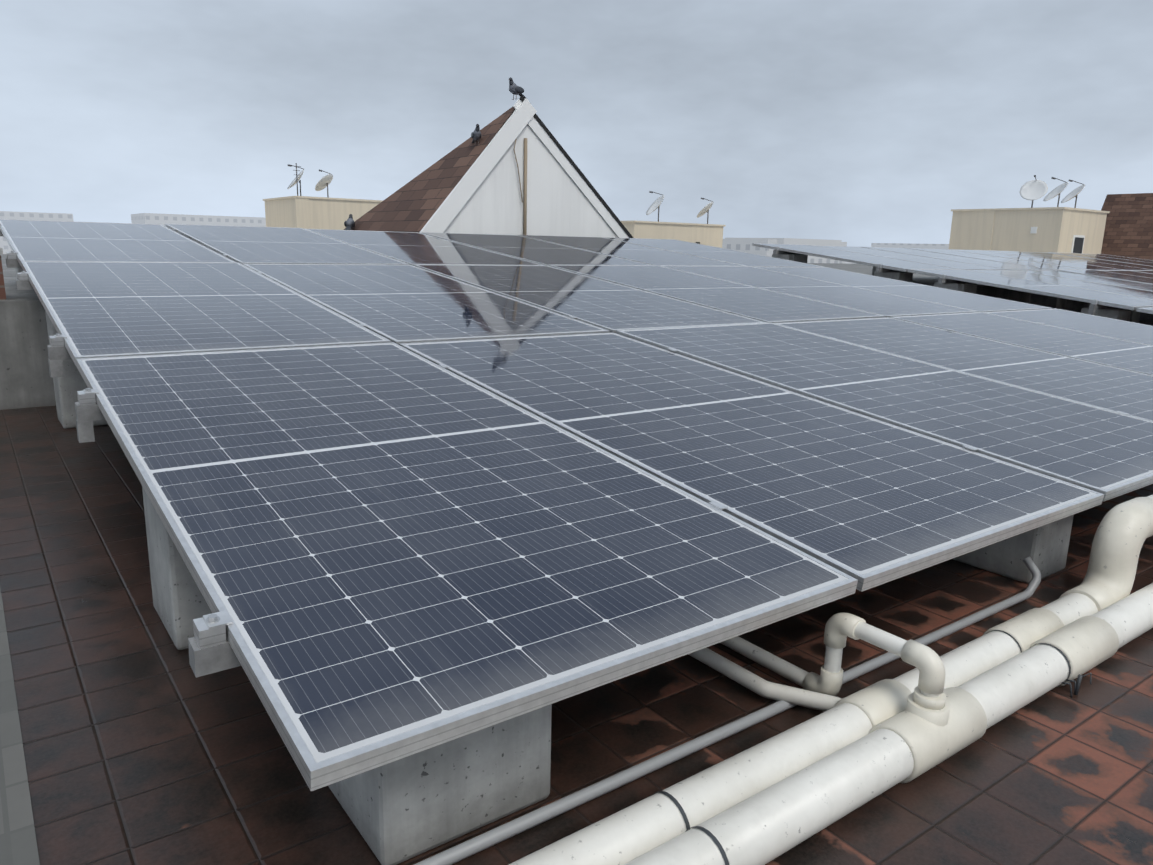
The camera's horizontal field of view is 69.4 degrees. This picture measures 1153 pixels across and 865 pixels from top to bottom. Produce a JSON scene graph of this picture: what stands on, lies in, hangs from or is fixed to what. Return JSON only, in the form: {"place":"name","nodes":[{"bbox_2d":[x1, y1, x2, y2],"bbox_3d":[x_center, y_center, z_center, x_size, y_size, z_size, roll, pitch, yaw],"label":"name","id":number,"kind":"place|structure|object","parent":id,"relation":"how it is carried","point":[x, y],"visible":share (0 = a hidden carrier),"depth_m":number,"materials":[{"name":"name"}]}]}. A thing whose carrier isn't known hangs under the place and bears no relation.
{"place":"outdoors","nodes":[
{"label":"outdoors","id":0,"kind":"place"},
{"bbox_2d":[0,211,948,263],"bbox_3d":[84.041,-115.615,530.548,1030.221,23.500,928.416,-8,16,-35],"label":"skyline blocks","id":1,"kind":"structure","parent":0,"point":[741,244],"depth_m":319.19,"materials":[{"name":"grey concrete"}]},
{"bbox_2d":[0,254,1152,409],"bbox_3d":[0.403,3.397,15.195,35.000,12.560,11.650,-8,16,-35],"label":"parapet wall","id":2,"kind":"structure","parent":0,"point":[26,380],"depth_m":4.39,"materials":[{"name":"concrete"}]},
{"bbox_2d":[0,255,5,299],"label":"brick parapet","id":3,"kind":"structure","parent":2,"relation":"on","point":[2,292],"depth_m":4.33,"materials":[{"name":"brown brick"}]},
{"bbox_2d":[15,268,23,278],"bbox_3d":[-3.636,-1.153,5.604,0.240,0.322,0.260,-8,16,-35],"label":"mounting bracket","id":4,"kind":"object","parent":2,"relation":"on","point":[19,270],"depth_m":5.46,"materials":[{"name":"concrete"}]},
{"bbox_2d":[344,107,617,237],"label":"gable house","id":5,"kind":"structure","parent":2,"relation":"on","point":[558,203],"depth_m":8.41,"materials":[{"name":"white paint"}]},
{"bbox_2d":[344,214,354,229],"bbox_3d":[-2.484,-2.288,9.108,0.108,0.210,0.289,0,13,-6],"label":"pigeon","id":6,"kind":"object","parent":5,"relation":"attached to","point":[349,223],"visible":0.96,"depth_m":9.07,"materials":[{"name":"grey"}]},
{"bbox_2d":[471,124,481,144],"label":"pigeon","id":7,"kind":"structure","parent":5,"relation":"on","point":[476,135],"depth_m":8.16,"materials":[{"name":"grey"}]},
{"bbox_2d":[420,98,536,232],"bbox_3d":[-0.960,-2.501,8.039,1.344,1.497,0.035,-8,16,-35],"label":"gable trim board","id":8,"kind":"object","parent":5,"relation":"attached to","point":[477,172],"visible":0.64,"depth_m":8.03,"materials":[{"name":"white wood"}]},
{"bbox_2d":[509,77,525,99],"bbox_3d":[-0.589,-3.383,8.212,0.100,0.195,0.268,10,15,33],"label":"pigeon","id":9,"kind":"object","parent":5,"relation":"on","point":[515,89],"visible":1,"depth_m":8.15,"materials":[{"name":"grey"}]},
{"bbox_2d":[513,138,522,202],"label":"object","id":10,"kind":"object","parent":5,"relation":"attached to","point":[518,170],"visible":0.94,"depth_m":8.28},
{"bbox_2d":[523,138,526,234],"bbox_3d":[-0.520,-2.252,8.420,0.034,1.380,0.032,-8,16,-35],"label":"house downpipe","id":11,"kind":"object","parent":5,"relation":"attached to","point":[525,194],"visible":0.66,"depth_m":8.37,"materials":[{"name":"metal"}]},
{"bbox_2d":[513,99,628,237],"bbox_3d":[0.022,-2.646,8.752,1.621,1.451,0.020,-8,16,-35],"label":"gable trim board","id":12,"kind":"object","parent":5,"relation":"attached to","point":[546,140],"visible":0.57,"depth_m":8.70,"materials":[{"name":"white wood"}]},
{"bbox_2d":[519,96,632,237],"bbox_3d":[0.062,-2.699,8.763,1.578,1.402,0.030,-8,16,-35],"label":"roof edge","id":13,"kind":"object","parent":5,"relation":"attached to","point":[570,160],"visible":0.64,"depth_m":8.72,"materials":[{"name":"black metal"}]},
{"bbox_2d":[772,254,791,260],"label":"concrete block","id":14,"kind":"structure","parent":2,"relation":"on","point":[785,256],"depth_m":9.73,"materials":[{"name":"concrete"}]},
{"bbox_2d":[792,254,807,262],"bbox_3d":[2.541,-1.965,9.906,0.260,0.309,0.300,-8,16,-35],"label":"pedestal","id":15,"kind":"object","parent":2,"relation":"on","point":[799,258],"visible":0.15,"depth_m":9.76,"materials":[{"name":"concrete"}]},
{"bbox_2d":[874,272,912,281],"bbox_3d":[3.361,-1.626,8.831,0.260,0.154,0.300,-8,16,-35],"label":"pedestal","id":16,"kind":"object","parent":2,"relation":"on","point":[905,276],"visible":0.38,"depth_m":8.71,"materials":[{"name":"concrete"}]},
{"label":"pedestal","id":17,"kind":"object","parent":2,"relation":"on","visible":0},
{"bbox_2d":[1087,254,1152,262],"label":"solar panel","id":18,"kind":"object","parent":17,"relation":"on","point":[1128,258],"visible":0.5,"depth_m":14.85,"materials":[{"name":"glass"}]},
{"bbox_2d":[0,0,1152,246],"label":"sky","id":19,"kind":"structure","parent":0,"point":[858,123],"materials":[{"name":"grey"}]},
{"bbox_2d":[1030,227,1036,232],"bbox_3d":[14.292,-6.324,26.000,0.030,0.200,0.180,-8,16,-35],"label":"wall vent","id":20,"kind":"object","parent":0,"point":[1033,229],"visible":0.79,"depth_m":25.99,"materials":[{"name":"grey metal"}]},
{"bbox_2d":[1101,193,1152,259],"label":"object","id":21,"kind":"structure","parent":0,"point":[1128,231],"depth_m":26.95,"materials":[{"name":"brown brick"}]},
{"bbox_3d":[7.188,5.850,6.236,35.000,11.996,11.350,-8,16,-35],"label":"building roof slab","id":22,"kind":"object","parent":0,"visible":0},
{"bbox_2d":[0,587,39,864],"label":"grey paver strip","id":23,"kind":"object","parent":22,"relation":"on","point":[18,843],"depth_m":1.40,"materials":[{"name":"grey concrete"}]},
{"bbox_2d":[0,319,1152,864],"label":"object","id":24,"kind":"structure","parent":22,"relation":"on","point":[142,743],"depth_m":1.59,"materials":[{"name":"brown tile"}]},
{"bbox_2d":[45,311,107,428],"bbox_3d":[-2.405,-0.368,4.044,0.240,0.648,0.260,-8,16,-35],"label":"support","id":25,"kind":"object","parent":24,"relation":"on","point":[69,384],"visible":0.19,"depth_m":3.94,"materials":[{"name":"concrete"}]},
{"bbox_2d":[142,486,211,649],"bbox_3d":[-0.872,0.257,1.986,0.235,0.398,0.280,-8,16,-35],"label":"support","id":26,"kind":"object","parent":24,"relation":"on","point":[180,604],"visible":0.23,"depth_m":1.85,"materials":[{"name":"concrete"}]},
{"bbox_2d":[328,704,551,864],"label":"pedestal","id":27,"kind":"object","parent":24,"relation":"on","point":[406,808],"visible":0.21,"depth_m":1.27,"materials":[{"name":"concrete"}]},
{"bbox_2d":[414,556,1040,864],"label":"grey conduit","id":28,"kind":"object","parent":24,"relation":"on","point":[484,841],"visible":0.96,"depth_m":1.48,"materials":[{"name":"grey"}]},
{"bbox_2d":[509,495,1152,864],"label":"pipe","id":29,"kind":"object","parent":24,"relation":"on","point":[1124,531],"visible":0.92,"depth_m":1.47,"materials":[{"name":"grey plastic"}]},
{"bbox_2d":[688,648,842,711],"bbox_3d":[-0.219,0.325,2.504,0.098,0.052,2.464,-8,16,-37],"label":"pipe","id":30,"kind":"object","parent":29,"relation":"attached to","point":[753,682],"visible":0.29,"depth_m":1.69,"materials":[{"name":"grey plastic"}]},
{"bbox_2d":[624,583,1152,864],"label":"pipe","id":31,"kind":"object","parent":24,"relation":"on","point":[769,824],"visible":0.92,"depth_m":1.42,"materials":[{"name":"grey plastic"}]},
{"bbox_2d":[720,613,950,725],"bbox_3d":[-0.103,0.252,2.496,0.072,0.204,2.586,-8,16,-35],"label":"pipe","id":32,"kind":"object","parent":31,"relation":"attached to","point":[927,700],"visible":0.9,"depth_m":1.60,"materials":[{"name":"grey plastic"}]},
{"bbox_2d":[934,282,961,290],"bbox_3d":[3.716,-1.172,8.305,0.240,0.635,0.260,-8,16,-35],"label":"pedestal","id":33,"kind":"object","parent":24,"relation":"on","point":[955,286],"visible":0.15,"depth_m":8.13,"materials":[{"name":"concrete"}]},
{"bbox_2d":[961,283,976,293],"bbox_3d":[3.772,-1.180,8.345,0.260,0.635,0.300,-8,16,-35],"label":"pedestal","id":34,"kind":"object","parent":24,"relation":"on","point":[969,287],"visible":0.17,"depth_m":8.16,"materials":[{"name":"concrete"}]},
{"bbox_2d":[773,247,1116,309],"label":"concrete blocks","id":35,"kind":"structure","parent":34,"relation":"on","point":[1094,305],"depth_m":8.20,"materials":[{"name":"metal"}]},
{"bbox_2d":[752,243,956,271],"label":"solar panel","id":36,"kind":"object","parent":35,"relation":"on","point":[865,259],"visible":0.92,"depth_m":9.36,"materials":[{"name":"glass"}]},
{"bbox_2d":[819,246,1010,269],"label":"solar panel","id":37,"kind":"object","parent":35,"relation":"on","point":[928,260],"visible":0.55,"depth_m":10.02,"materials":[{"name":"glass"}]},
{"bbox_2d":[864,247,1051,269],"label":"solar panel","id":38,"kind":"object","parent":35,"relation":"on","point":[962,259],"visible":0.68,"depth_m":10.67,"materials":[{"name":"glass"}]},
{"bbox_2d":[908,248,1087,269],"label":"solar panel","id":39,"kind":"object","parent":35,"relation":"on","point":[1004,260],"visible":0.63,"depth_m":11.29,"materials":[{"name":"glass"}]},
{"bbox_2d":[908,269,1152,309],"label":"solar panel","id":40,"kind":"object","parent":35,"relation":"on","point":[1073,293],"visible":0.97,"depth_m":7.76,"materials":[{"name":"glass"}]},
{"bbox_2d":[948,249,1122,269],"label":"solar panel","id":41,"kind":"object","parent":35,"relation":"on","point":[1046,261],"visible":0.68,"depth_m":11.91,"materials":[{"name":"glass"}]},
{"bbox_2d":[971,270,1152,298],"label":"solar panel","id":42,"kind":"object","parent":35,"relation":"on","point":[1147,294],"visible":0.61,"depth_m":8.64,"materials":[{"name":"glass"}]},
{"bbox_2d":[985,250,1151,270],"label":"solar panel","id":43,"kind":"object","parent":35,"relation":"on","point":[1129,268],"visible":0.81,"depth_m":12.54,"materials":[{"name":"glass"}]},
{"bbox_2d":[1015,270,1152,290],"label":"solar panel","id":44,"kind":"object","parent":35,"relation":"on","point":[1111,281],"visible":0.74,"depth_m":9.44,"materials":[{"name":"glass"}]},
{"bbox_2d":[1027,252,1152,269],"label":"solar panel","id":45,"kind":"object","parent":35,"relation":"on","point":[1100,261],"visible":0.56,"depth_m":13.28,"materials":[{"name":"glass"}]},
{"bbox_2d":[1048,252,1152,265],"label":"solar panel","id":46,"kind":"object","parent":35,"relation":"on","point":[1112,259],"visible":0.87,"depth_m":14.03,"materials":[{"name":"glass"}]},
{"bbox_2d":[1057,270,1152,283],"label":"solar panel","id":47,"kind":"object","parent":35,"relation":"on","point":[1119,276],"visible":0.83,"depth_m":10.15,"materials":[{"name":"glass"}]},
{"bbox_2d":[1099,270,1152,277],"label":"solar panel","id":48,"kind":"object","parent":35,"relation":"on","point":[1141,274],"visible":0.6,"depth_m":10.98,"materials":[{"name":"glass"}]},
{"bbox_2d":[1130,270,1152,273],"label":"solar panel","id":49,"kind":"object","parent":35,"relation":"on","point":[1147,271],"visible":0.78,"depth_m":11.56,"materials":[{"name":"glass"}]},
{"bbox_2d":[953,514,1073,583],"bbox_3d":[1.266,0.257,2.506,0.220,0.268,0.340,-8,16,-35],"label":"pedestal","id":50,"kind":"object","parent":24,"relation":"on","point":[1045,547],"visible":0.21,"depth_m":2.38,"materials":[{"name":"concrete"}]},
{"bbox_2d":[1029,293,1066,309],"bbox_3d":[5.365,-1.399,9.492,0.250,0.635,0.300,-8,16,-35],"label":"pedestal","id":51,"kind":"object","parent":24,"relation":"on","point":[1048,301],"depth_m":9.38,"materials":[{"name":"concrete"}]},
{"bbox_2d":[1061,673,1091,697],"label":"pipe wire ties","id":52,"kind":"object","parent":24,"relation":"on","point":[1077,685],"visible":0.96,"depth_m":1.76,"materials":[{"name":"grey plastic"}]},
{"bbox_2d":[1081,308,1130,320],"bbox_3d":[4.592,-0.841,7.271,0.260,0.480,0.300,-8,16,-35],"label":"pedestal","id":53,"kind":"object","parent":24,"relation":"on","point":[1121,314],"visible":0.25,"depth_m":7.12,"materials":[{"name":"concrete"}]},
{"bbox_2d":[1116,308,1140,322],"bbox_3d":[7.059,-1.633,10.710,0.250,0.635,0.300,-8,16,-35],"label":"pedestal","id":54,"kind":"object","parent":24,"relation":"on","point":[1135,316],"depth_m":10.60,"materials":[{"name":"concrete"}]},
{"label":"pedestal","id":55,"kind":"object","parent":24,"relation":"on","visible":0},
{"bbox_2d":[0,224,240,676],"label":"mounting rails","id":56,"kind":"object","parent":55,"relation":"on","point":[211,651],"visible":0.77,"depth_m":1.25,"materials":[{"name":"metal"}]},
{"bbox_2d":[0,219,234,265],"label":"solar panel","id":57,"kind":"object","parent":56,"relation":"on","point":[34,240],"visible":0.72,"depth_m":5.08,"materials":[{"name":"glass"}]},
{"bbox_2d":[21,261,390,365],"bbox_3d":[-1.736,-0.587,3.656,1.040,0.030,2.092,-8,22,-35],"label":"solar panel","id":58,"kind":"object","parent":56,"relation":"on","point":[103,309],"visible":0.87,"depth_m":3.38,"materials":[{"name":"glass"}]},
{"bbox_2d":[165,224,408,264],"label":"solar panel","id":59,"kind":"object","parent":56,"relation":"on","point":[259,245],"visible":0.82,"depth_m":5.69,"materials":[{"name":"glass"}]},
{"bbox_2d":[306,229,544,265],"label":"solar panel","id":60,"kind":"object","parent":56,"relation":"on","point":[410,248],"visible":0.79,"depth_m":6.33,"materials":[{"name":"glass"}]},
{"bbox_2d":[243,264,609,344],"bbox_3d":[-0.881,-0.701,4.271,1.040,0.028,2.092,-8,22,-36],"label":"solar panel","id":61,"kind":"object","parent":56,"relation":"on","point":[398,304],"visible":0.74,"depth_m":4.02,"materials":[{"name":"glass"}]},
{"bbox_2d":[76,342,857,790],"bbox_3d":[-0.501,0.040,2.061,1.040,0.028,2.092,-8,22,-35],"label":"solar panel","id":62,"kind":"object","parent":56,"relation":"on","point":[390,552],"visible":0.92,"depth_m":1.57,"materials":[{"name":"glass"}]},
{"bbox_2d":[419,232,650,265],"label":"solar panel","id":63,"kind":"object","parent":56,"relation":"on","point":[536,251],"visible":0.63,"depth_m":6.96,"materials":[{"name":"glass"}]},
{"bbox_2d":[11,251,1095,622],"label":"clamp bolts","id":64,"kind":"object","parent":56,"relation":"on","point":[213,619],"visible":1,"depth_m":1.24,"materials":[{"name":"grey metal"}]},
{"bbox_2d":[48,309,1094,442],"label":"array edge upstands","id":65,"kind":"object","parent":56,"relation":"on","point":[85,431],"visible":0.76,"depth_m":2.25,"materials":[{"name":"concrete"}]},
{"bbox_2d":[413,264,766,332],"bbox_3d":[-0.024,-0.819,4.885,1.040,0.030,2.092,-8,22,-36],"label":"solar panel","id":66,"kind":"object","parent":56,"relation":"on","point":[611,307],"visible":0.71,"depth_m":4.68,"materials":[{"name":"glass"}]},
{"bbox_2d":[518,235,744,265],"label":"solar panel","id":67,"kind":"object","parent":56,"relation":"on","point":[635,252],"visible":0.71,"depth_m":7.58,"materials":[{"name":"glass"}]},
{"bbox_2d":[173,229,1128,509],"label":"clamps","id":68,"kind":"object","parent":56,"relation":"attached to","point":[717,505],"visible":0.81,"depth_m":3.08,"materials":[{"name":"metal"}]},
{"bbox_2d":[603,237,823,266],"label":"solar panel","id":69,"kind":"object","parent":56,"relation":"on","point":[723,254],"visible":0.68,"depth_m":8.21,"materials":[{"name":"glass"}]},
{"bbox_2d":[549,265,885,322],"bbox_3d":[0.830,-0.941,5.501,1.040,0.030,2.092,-8,22,-35],"label":"solar panel","id":70,"kind":"object","parent":56,"relation":"on","point":[759,304],"visible":0.76,"depth_m":5.31,"materials":[{"name":"glass"}]},
{"bbox_2d":[399,332,1103,591],"bbox_3d":[0.355,-0.074,2.679,1.040,0.030,2.092,-8,22,-35],"label":"solar panel","id":71,"kind":"object","parent":56,"relation":"on","point":[867,502],"visible":0.9,"depth_m":2.29,"materials":[{"name":"glass"}]},
{"bbox_2d":[662,266,977,316],"bbox_3d":[1.684,-1.058,6.116,1.040,0.031,2.092,-8,22,-36],"label":"solar panel","id":72,"kind":"object","parent":56,"relation":"on","point":[877,302],"visible":0.79,"depth_m":5.95,"materials":[{"name":"glass"}]},
{"bbox_2d":[616,322,1152,501],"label":"solar panel","id":73,"kind":"object","parent":56,"relation":"on","point":[1108,454],"visible":0.86,"depth_m":3.04,"materials":[{"name":"glass"}]},
{"bbox_2d":[756,267,1051,311],"bbox_3d":[2.538,-1.174,6.734,1.040,0.028,2.092,-8,22,-35],"label":"solar panel","id":74,"kind":"object","parent":56,"relation":"on","point":[969,301],"visible":0.63,"depth_m":6.58,"materials":[{"name":"glass"}]},
{"bbox_2d":[775,317,1152,420],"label":"solar panel","id":75,"kind":"object","parent":56,"relation":"on","point":[1114,389],"visible":0.83,"depth_m":3.93,"materials":[{"name":"glass"}]},
{"bbox_2d":[890,312,1152,375],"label":"solar panel","id":76,"kind":"object","parent":56,"relation":"on","point":[1115,352],"visible":0.83,"depth_m":4.75,"materials":[{"name":"glass"}]},
{"bbox_2d":[984,308,1152,345],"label":"solar panel","id":77,"kind":"object","parent":56,"relation":"on","point":[1110,327],"visible":0.87,"depth_m":5.55,"materials":[{"name":"glass"}]},
{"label":"pedestal","id":78,"kind":"object","parent":24,"relation":"on","visible":0},
{"bbox_2d":[1136,307,1152,313],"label":"solar panel","id":79,"kind":"object","parent":78,"relation":"on","point":[1149,310],"visible":1,"depth_m":6.79,"materials":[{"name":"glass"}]},
{"label":"city ground","id":80,"kind":"structure","parent":0,"visible":0},
{"bbox_2d":[265,198,380,229],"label":"beige block","id":81,"kind":"structure","parent":80,"relation":"on","point":[329,214],"depth_m":28.30,"materials":[{"name":"paint"}]},
{"bbox_2d":[287,164,303,195],"bbox_3d":[-9.425,-8.418,27.937,0.594,1.101,0.822,-8,16,-35],"label":"dish","id":82,"kind":"object","parent":81,"relation":"on","point":[299,176],"visible":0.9,"depth_m":27.97,"materials":[{"name":"grey paint"}]},
{"bbox_2d":[294,163,300,195],"bbox_3d":[-9.193,-8.284,27.364,0.300,1.100,0.035,-8,16,-35],"label":"antenna mast","id":83,"kind":"object","parent":81,"relation":"on","point":[296,170],"visible":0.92,"depth_m":27.34,"materials":[{"name":"grey metal"}]},
{"bbox_2d":[295,198,309,228],"bbox_3d":[-9.101,-5.664,27.919,0.450,4.250,0.030,-8,16,-35],"label":"beige block pilaster","id":84,"kind":"object","parent":81,"relation":"attached to","point":[302,213],"visible":0.36,"depth_m":27.55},
{"bbox_2d":[263,196,382,201],"bbox_3d":[-8.045,-8.383,30.308,5.570,0.060,3.600,-8,16,-35],"label":"parapet coping","id":85,"kind":"object","parent":81,"relation":"on","point":[287,197],"visible":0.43,"depth_m":28.22,"materials":[{"name":"beige concrete"}]},
{"bbox_2d":[315,169,332,197],"bbox_3d":[-8.652,-8.493,28.542,0.676,1.018,0.643,-8,16,-35],"label":"dish","id":86,"kind":"object","parent":81,"relation":"on","point":[324,182],"visible":0.9,"depth_m":28.42,"materials":[{"name":"grey paint"}]},
{"bbox_2d":[622,222,722,247],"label":"beige block","id":87,"kind":"structure","parent":80,"relation":"on","point":[709,235],"depth_m":28.89,"materials":[{"name":"paint"}]},
{"bbox_2d":[646,191,664,221],"bbox_3d":[2.724,-7.793,28.836,0.616,1.101,0.804,-8,16,-35],"label":"dish","id":88,"kind":"object","parent":87,"relation":"on","point":[655,205],"visible":0.98,"depth_m":28.93,"materials":[{"name":"grey paint"}]},
{"bbox_2d":[621,220,725,226],"bbox_3d":[2.438,-7.620,30.416,4.300,0.060,4.100,-8,16,-35],"label":"parapet coping","id":89,"kind":"object","parent":87,"relation":"on","point":[673,223],"visible":0.36,"depth_m":28.55,"materials":[{"name":"beige concrete"}]},
{"bbox_2d":[697,197,713,223],"bbox_3d":[4.675,-8.028,30.281,0.698,1.018,0.619,-8,16,-35],"label":"dish","id":90,"kind":"object","parent":87,"relation":"on","point":[705,209],"visible":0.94,"depth_m":30.14,"materials":[{"name":"grey paint"}]},
{"bbox_2d":[949,209,1106,253],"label":"beige block","id":91,"kind":"structure","parent":80,"relation":"on","point":[1057,229],"depth_m":26.38,"materials":[{"name":"paint"}]},
{"bbox_2d":[969,210,994,249],"bbox_3d":[13.276,-5.126,27.641,0.030,4.340,0.700,-8,16,-35],"label":"beige pilaster","id":92,"kind":"object","parent":91,"relation":"attached to","point":[982,230],"visible":0.36,"depth_m":27.29,"materials":[{"name":"beige paint"}]},
{"bbox_2d":[951,207,1109,212],"bbox_3d":[14.959,-7.314,27.519,3.130,0.060,3.650,-8,16,-35],"label":"parapet coping","id":93,"kind":"object","parent":91,"relation":"on","point":[1068,208],"visible":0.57,"depth_m":26.32,"materials":[{"name":"beige concrete"}]},
{"bbox_2d":[1020,175,1047,207],"bbox_3d":[14.336,-7.520,26.110,0.556,1.048,0.770,-17,22,-54],"label":"dish","id":94,"kind":"object","parent":91,"relation":"on","point":[1032,190],"visible":0.96,"depth_m":26.16,"materials":[{"name":"grey paint"}]},
{"bbox_2d":[1043,177,1067,206],"bbox_3d":[15.357,-7.635,26.676,0.682,1.071,0.717,-8,16,-35],"label":"dish","id":95,"kind":"object","parent":91,"relation":"on","point":[1056,191],"visible":0.88,"depth_m":26.74,"materials":[{"name":"grey paint"}]},
{"bbox_2d":[1061,179,1084,207],"bbox_3d":[16.326,-7.769,27.378,0.697,1.071,0.697,-8,16,-35],"label":"dish","id":96,"kind":"object","parent":91,"relation":"on","point":[1074,193],"visible":0.94,"depth_m":27.43,"materials":[{"name":"grey paint"}]},
{"bbox_2d":[1071,235,1084,253],"bbox_3d":[15.787,-5.901,26.191,0.750,0.600,0.045,-8,16,-35],"label":"window","id":97,"kind":"structure","parent":91,"relation":"in","point":[1078,244],"depth_m":26.13,"materials":[{"name":"black glass"}]}
]}

